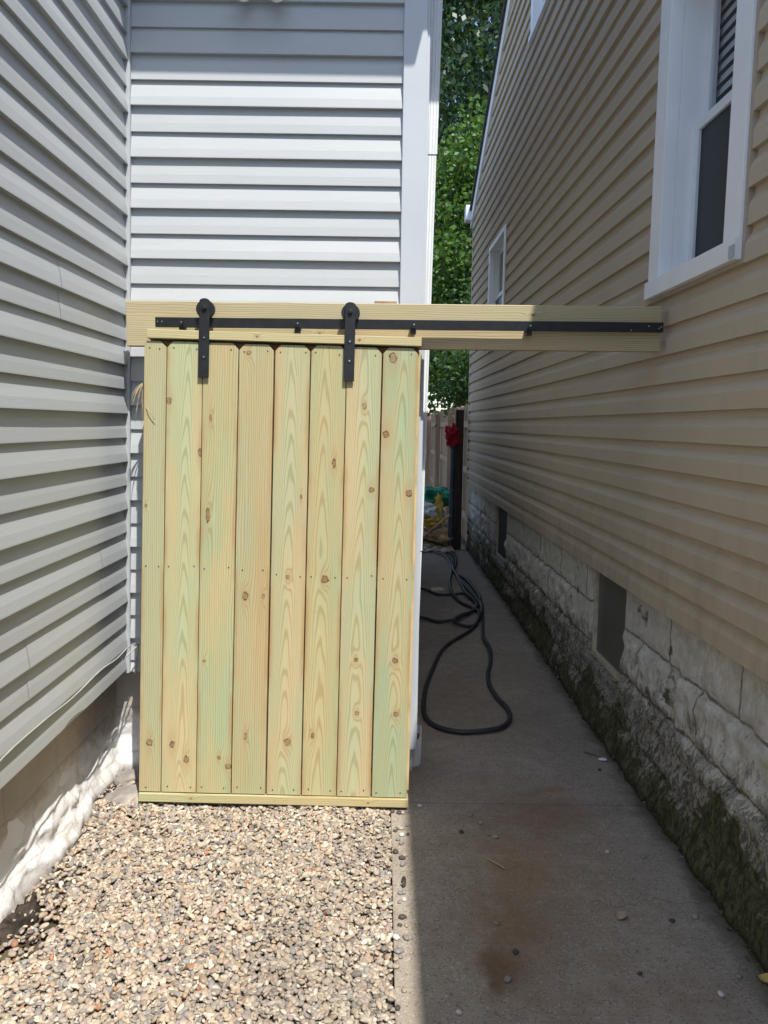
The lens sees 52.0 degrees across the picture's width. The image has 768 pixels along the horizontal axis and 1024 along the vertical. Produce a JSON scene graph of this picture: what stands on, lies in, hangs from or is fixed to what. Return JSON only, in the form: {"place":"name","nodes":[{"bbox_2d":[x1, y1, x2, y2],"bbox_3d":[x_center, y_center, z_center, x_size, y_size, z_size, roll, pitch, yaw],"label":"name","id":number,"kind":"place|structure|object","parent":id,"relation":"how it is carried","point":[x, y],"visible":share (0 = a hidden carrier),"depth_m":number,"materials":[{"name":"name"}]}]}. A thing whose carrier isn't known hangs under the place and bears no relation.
{"place":"outdoors","nodes":[
{"label":"outdoors","id":0,"kind":"place"},
{"bbox_2d":[0,767,396,1023],"bbox_3d":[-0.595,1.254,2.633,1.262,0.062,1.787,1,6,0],"label":"gravel","id":1,"kind":"structure","parent":0,"point":[171,860],"depth_m":2.43,"materials":[{"name":"beige gravel"}]},
{"bbox_2d":[0,891,39,954],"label":"landscape fabric","id":2,"kind":"object","parent":1,"relation":"on","point":[12,927],"visible":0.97,"depth_m":2.42,"materials":[{"name":"grey fabric"}]},
{"bbox_2d":[101,784,147,805],"bbox_3d":[-1.049,1.178,3.248,0.198,0.066,0.189,4,7,27],"label":"flat stone","id":3,"kind":"object","parent":1,"relation":"on","point":[123,794],"visible":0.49,"depth_m":3.22,"materials":[{"name":"beige stone"}]},
{"bbox_2d":[113,767,138,785],"bbox_3d":[-1.070,1.146,3.416,0.204,0.061,0.118,-3,7,-29],"label":"flat stone","id":4,"kind":"object","parent":1,"relation":"on","point":[128,775],"visible":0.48,"depth_m":3.37,"materials":[{"name":"beige stone"}]},
{"bbox_2d":[390,432,466,986],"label":"ground","id":5,"kind":"structure","parent":0,"point":[463,540],"depth_m":12.33,"materials":[{"name":"grey concrete"}]},
{"bbox_2d":[0,0,442,922],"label":"gray house","id":6,"kind":"structure","parent":5,"relation":"on","point":[216,150],"depth_m":3.15,"materials":[{"name":"plastic"}]},
{"bbox_2d":[0,643,138,761],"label":"white cable","id":7,"kind":"object","parent":6,"relation":"attached to","point":[32,730],"visible":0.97,"depth_m":2.70,"materials":[{"name":"white plastic"}]},
{"bbox_2d":[122,643,140,659],"bbox_3d":[-1.028,0.583,3.355,0.195,0.062,0.032,-5,8,-41],"label":"loose cable","id":8,"kind":"object","parent":6,"relation":"attached to","point":[131,651],"visible":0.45,"depth_m":3.31,"materials":[{"name":"white plastic"}]},
{"bbox_2d":[239,0,281,2],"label":"floodlight","id":9,"kind":"object","parent":6,"relation":"attached to","point":[277,1],"visible":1,"depth_m":3.06,"materials":[{"name":"white plastic"}]},
{"bbox_2d":[126,301,663,351],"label":"gate beam","id":10,"kind":"structure","parent":6,"relation":"attached to","point":[536,328],"depth_m":3.13,"materials":[{"name":"brown wood"}]},
{"bbox_2d":[138,298,421,807],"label":"sliding gate","id":11,"kind":"structure","parent":10,"relation":"hanging from","point":[200,585],"depth_m":3.12,"materials":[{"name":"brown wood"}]},
{"bbox_2d":[130,382,154,420],"bbox_3d":[-0.956,-0.434,3.109,0.074,0.169,0.116,-3,7,-29],"label":"dry grass tuft","id":12,"kind":"object","parent":11,"relation":"attached to","point":[137,389],"visible":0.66,"depth_m":3.14,"materials":[{"name":"plant"}]},
{"bbox_2d":[374,301,396,303],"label":"spacer block","id":13,"kind":"structure","parent":10,"relation":"on","point":[385,302],"depth_m":3.17,"materials":[{"name":"brown wood"}]},
{"bbox_2d":[425,404,468,541],"bbox_3d":[1.059,-1.005,14.831,0.148,1.852,9.700,1,6,0],"label":"wooden fence","id":14,"kind":"object","parent":5,"relation":"on","point":[437,461],"visible":0.56,"depth_m":14.84,"materials":[{"name":"wood"}]},
{"bbox_2d":[428,261,470,426],"bbox_3d":[1.814,-1.819,12.704,3.081,4.244,3.339,1,6,0],"label":"tree","id":15,"kind":"object","parent":5,"relation":"on","point":[440,361],"visible":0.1,"depth_m":12.45,"materials":[{"name":"green plant"}]},
{"bbox_2d":[428,93,486,400],"bbox_3d":[1.947,-3.797,14.740,4.601,7.734,4.521,1,6,0],"label":"maple tree","id":16,"kind":"object","parent":5,"relation":"on","point":[453,194],"visible":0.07,"depth_m":13.85,"materials":[{"name":"green plant"}]},
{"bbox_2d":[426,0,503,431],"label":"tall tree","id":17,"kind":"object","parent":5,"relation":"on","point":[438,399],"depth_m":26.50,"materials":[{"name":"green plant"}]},
{"bbox_2d":[428,0,502,407],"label":"tall tree","id":18,"kind":"object","parent":5,"relation":"on","point":[463,58],"visible":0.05,"depth_m":18.12,"materials":[{"name":"green plant"}]},
{"bbox_2d":[464,0,767,972],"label":"tan house","id":19,"kind":"structure","parent":5,"relation":"on","point":[616,544],"depth_m":3.40,"materials":[{"name":"plastic"}]},
{"bbox_2d":[487,222,512,351],"bbox_3d":[1.125,-2.119,7.580,0.140,1.060,1.030,1,6,-1],"label":"window","id":20,"kind":"structure","parent":19,"relation":"in","point":[497,279],"depth_m":7.93,"materials":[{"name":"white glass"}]},
{"bbox_2d":[496,506,506,562],"bbox_3d":[1.124,0.200,7.418,0.025,0.526,0.660,1,6,-1],"label":"basement window","id":21,"kind":"structure","parent":19,"relation":"in","point":[501,532],"depth_m":7.55,"materials":[{"name":"grey glass"}]},
{"bbox_2d":[528,0,550,46],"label":"window","id":22,"kind":"structure","parent":19,"relation":"in","point":[539,8],"depth_m":5.86,"materials":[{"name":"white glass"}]},
{"bbox_2d":[592,570,626,680],"bbox_3d":[1.167,0.564,4.037,0.025,0.506,0.580,1,6,-1],"label":"basement window","id":23,"kind":"structure","parent":19,"relation":"in","point":[609,609],"depth_m":4.09,"materials":[{"name":"grey glass"}]},
{"bbox_2d":[644,0,765,304],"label":"window","id":24,"kind":"structure","parent":19,"relation":"in","point":[708,76],"depth_m":3.10,"materials":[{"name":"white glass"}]},
{"bbox_2d":[427,3,494,412],"label":"sky","id":25,"kind":"structure","parent":0,"point":[438,409],"materials":[{"name":"white"}]},
{"bbox_2d":[390,544,645,809],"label":"concrete walk","id":26,"kind":"structure","parent":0,"point":[538,747],"depth_m":4.15,"materials":[{"name":"grey concrete"}]},
{"bbox_2d":[412,724,421,766],"bbox_3d":[0.122,1.077,3.618,0.100,0.189,0.100,1,6,0],"label":"drain pipe","id":27,"kind":"object","parent":26,"relation":"on","point":[416,757],"visible":0.3,"depth_m":3.58,"materials":[{"name":"plastic"}]},
{"bbox_2d":[431,587,444,590],"bbox_3d":[0.497,0.730,7.433,0.131,0.012,0.117,0,6,-9],"label":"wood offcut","id":28,"kind":"object","parent":26,"relation":"on","point":[437,589],"visible":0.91,"depth_m":7.40,"materials":[{"name":"wood"}]},
{"bbox_2d":[423,525,453,546],"bbox_3d":[0.688,0.328,10.020,0.466,0.326,0.466,1,6,0],"label":"paper sack","id":29,"kind":"object","parent":26,"relation":"on","point":[440,535],"visible":0.64,"depth_m":9.86,"materials":[{"name":"brown paper"}]},
{"bbox_2d":[423,516,447,528],"bbox_3d":[0.580,0.119,10.029,0.452,0.198,0.413,-3,7,-29],"label":"plastic sack","id":30,"kind":"object","parent":29,"relation":"on","point":[430,523],"visible":0.58,"depth_m":9.90,"materials":[{"name":"yellow plastic"}]},
{"bbox_2d":[423,501,438,519],"bbox_3d":[0.557,0.003,10.033,0.361,0.293,0.408,1,6,0],"label":"plastic sack","id":31,"kind":"object","parent":30,"relation":"on","point":[430,509],"visible":0.52,"depth_m":9.91,"materials":[{"name":"white plastic"}]},
{"bbox_2d":[424,486,448,506],"bbox_3d":[0.646,-0.181,10.196,0.578,0.323,0.466,-1,7,-18],"label":"plastic sack","id":32,"kind":"object","parent":31,"relation":"on","point":[430,493],"visible":0.51,"depth_m":10.03,"materials":[{"name":"green plastic"}]},
{"bbox_2d":[434,492,443,520],"bbox_3d":[0.675,-0.044,10.052,0.123,0.511,0.302,-1,7,-17],"label":"plastic sack","id":33,"kind":"object","parent":30,"relation":"on","point":[438,503],"visible":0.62,"depth_m":9.95,"materials":[{"name":"yellow plastic"}]},
{"bbox_2d":[422,545,454,553],"bbox_3d":[0.612,0.468,9.737,0.510,0.092,0.413,1,6,0],"label":"rubble","id":34,"kind":"object","parent":26,"relation":"on","point":[434,549],"visible":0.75,"depth_m":9.64,"materials":[{"name":"grey stone"}]},
{"bbox_2d":[423,538,443,545],"bbox_3d":[0.530,0.355,9.789,0.440,0.024,0.040,15,21,15],"label":"scrap board","id":35,"kind":"object","parent":34,"relation":"on","point":[433,542],"visible":0.56,"depth_m":9.75,"materials":[{"name":"brown wood"}]},
{"bbox_2d":[423,514,450,537],"bbox_3d":[0.652,0.175,9.799,0.440,0.024,0.040,-39,16,4],"label":"scrap board","id":36,"kind":"object","parent":35,"relation":"on","point":[437,525],"visible":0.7,"depth_m":9.78,"materials":[{"name":"brown wood"}]},
{"bbox_2d":[448,446,454,545],"bbox_3d":[0.845,-0.253,9.828,0.061,1.451,0.093,3,7,18],"label":"steel pipe","id":37,"kind":"object","parent":26,"relation":"on","point":[451,492],"visible":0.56,"depth_m":9.81,"materials":[{"name":"grey metal"}]},
{"bbox_2d":[445,423,463,448],"bbox_3d":[0.872,-0.938,9.757,0.237,0.345,0.189,1,6,0],"label":"red cloth","id":38,"kind":"object","parent":37,"relation":"on","point":[452,436],"visible":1,"depth_m":9.71,"materials":[{"name":"red fabric"}]},
{"bbox_2d":[453,410,463,549],"bbox_3d":[0.925,-0.397,9.817,0.096,1.740,0.096,1,6,0],"label":"fence post","id":39,"kind":"object","parent":26,"relation":"on","point":[459,424],"visible":0.8,"depth_m":9.78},
{"bbox_2d":[419,550,511,734],"bbox_3d":[0.477,0.779,6.827,0.789,0.045,5.810,1,6,0],"label":"hose","id":40,"kind":"object","parent":26,"relation":"on","point":[475,599],"visible":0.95,"depth_m":5.72,"materials":[{"name":"rubber"}]},
{"bbox_2d":[469,552,766,972],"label":"leaf litter","id":41,"kind":"object","parent":26,"relation":"on","point":[721,913],"visible":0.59,"depth_m":3.24,"materials":[{"name":"plant"}]},
{"bbox_2d":[391,803,767,1023],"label":"concrete walk","id":42,"kind":"structure","parent":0,"point":[557,892],"depth_m":2.45,"materials":[{"name":"grey concrete"}]},
{"bbox_2d":[392,933,399,939],"bbox_3d":[0.036,1.282,2.376,0.020,0.013,0.026,-3,7,-32],"label":"pebble","id":43,"kind":"object","parent":42,"relation":"on","point":[395,936],"visible":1,"depth_m":2.37,"materials":[{"name":"white stone"}]},
{"bbox_2d":[392,964,399,968],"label":"pebble","id":44,"kind":"object","parent":42,"relation":"on","point":[396,966],"visible":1,"depth_m":2.24,"materials":[{"name":"beige stone"}]},
{"bbox_2d":[393,948,400,953],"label":"pebble","id":45,"kind":"object","parent":42,"relation":"on","point":[396,950],"visible":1,"depth_m":2.31,"materials":[{"name":"grey stone"}]},
{"bbox_2d":[398,914,406,919],"bbox_3d":[0.058,1.272,2.474,0.026,0.013,0.019,-3,7,-32],"label":"pebble","id":46,"kind":"object","parent":42,"relation":"on","point":[402,916],"visible":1,"depth_m":2.47,"materials":[{"name":"grey stone"}]},
{"bbox_2d":[401,876,405,886],"bbox_3d":[0.067,1.250,2.664,0.016,0.012,0.063,1,6,3],"label":"pebble","id":47,"kind":"object","parent":42,"relation":"on","point":[403,881],"visible":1,"depth_m":2.66,"materials":[{"name":"stone"}]},
{"bbox_2d":[403,934,409,939],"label":"pebble","id":48,"kind":"object","parent":42,"relation":"on","point":[405,937],"visible":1,"depth_m":2.37,"materials":[{"name":"grey stone"}]},
{"bbox_2d":[455,1009,462,1014],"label":"pebble","id":49,"kind":"object","parent":42,"relation":"on","point":[458,1011],"visible":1,"depth_m":2.07,"materials":[{"name":"white stone"}]},
{"bbox_2d":[487,858,504,868],"bbox_3d":[0.396,1.243,2.784,0.006,0.007,0.081,-5,8,-42],"label":"dry twig","id":50,"kind":"object","parent":42,"relation":"on","point":[496,863],"visible":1,"depth_m":2.78,"materials":[{"name":"wood"}]},
{"bbox_2d":[504,975,511,982],"bbox_3d":[0.347,1.306,2.203,0.024,0.014,0.023,0,6,-3],"label":"pebble","id":51,"kind":"object","parent":42,"relation":"on","point":[507,978],"visible":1,"depth_m":2.20,"materials":[{"name":"grey stone"}]},
{"bbox_2d":[512,948,518,954],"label":"pebble","id":52,"kind":"object","parent":42,"relation":"on","point":[515,951],"visible":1,"depth_m":2.31,"materials":[{"name":"grey stone"}]},
{"bbox_2d":[616,911,627,918],"bbox_3d":[0.752,1.275,2.491,0.039,0.015,0.042,2,6,10],"label":"dry leaf","id":53,"kind":"object","parent":42,"relation":"on","point":[621,914],"visible":1,"depth_m":2.50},
{"bbox_2d":[692,914,698,919],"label":"pebble","id":54,"kind":"object","parent":42,"relation":"on","point":[695,916],"visible":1,"depth_m":2.49,"materials":[{"name":"grey stone"}]},
{"bbox_2d":[717,990,724,996],"bbox_3d":[0.924,1.320,2.156,0.019,0.012,0.022,1,6,0],"label":"pebble","id":55,"kind":"object","parent":42,"relation":"on","point":[720,993],"visible":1,"depth_m":2.15,"materials":[{"name":"white stone"}]},
{"bbox_2d":[735,973,742,978],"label":"pebble","id":56,"kind":"object","parent":42,"relation":"on","point":[738,975],"visible":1,"depth_m":2.22,"materials":[{"name":"grey stone"}]},
{"bbox_2d":[755,973,767,983],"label":"dry leaf","id":57,"kind":"object","parent":42,"relation":"on","point":[763,977],"visible":1,"depth_m":2.22,"materials":[{"name":"yellow plant"}]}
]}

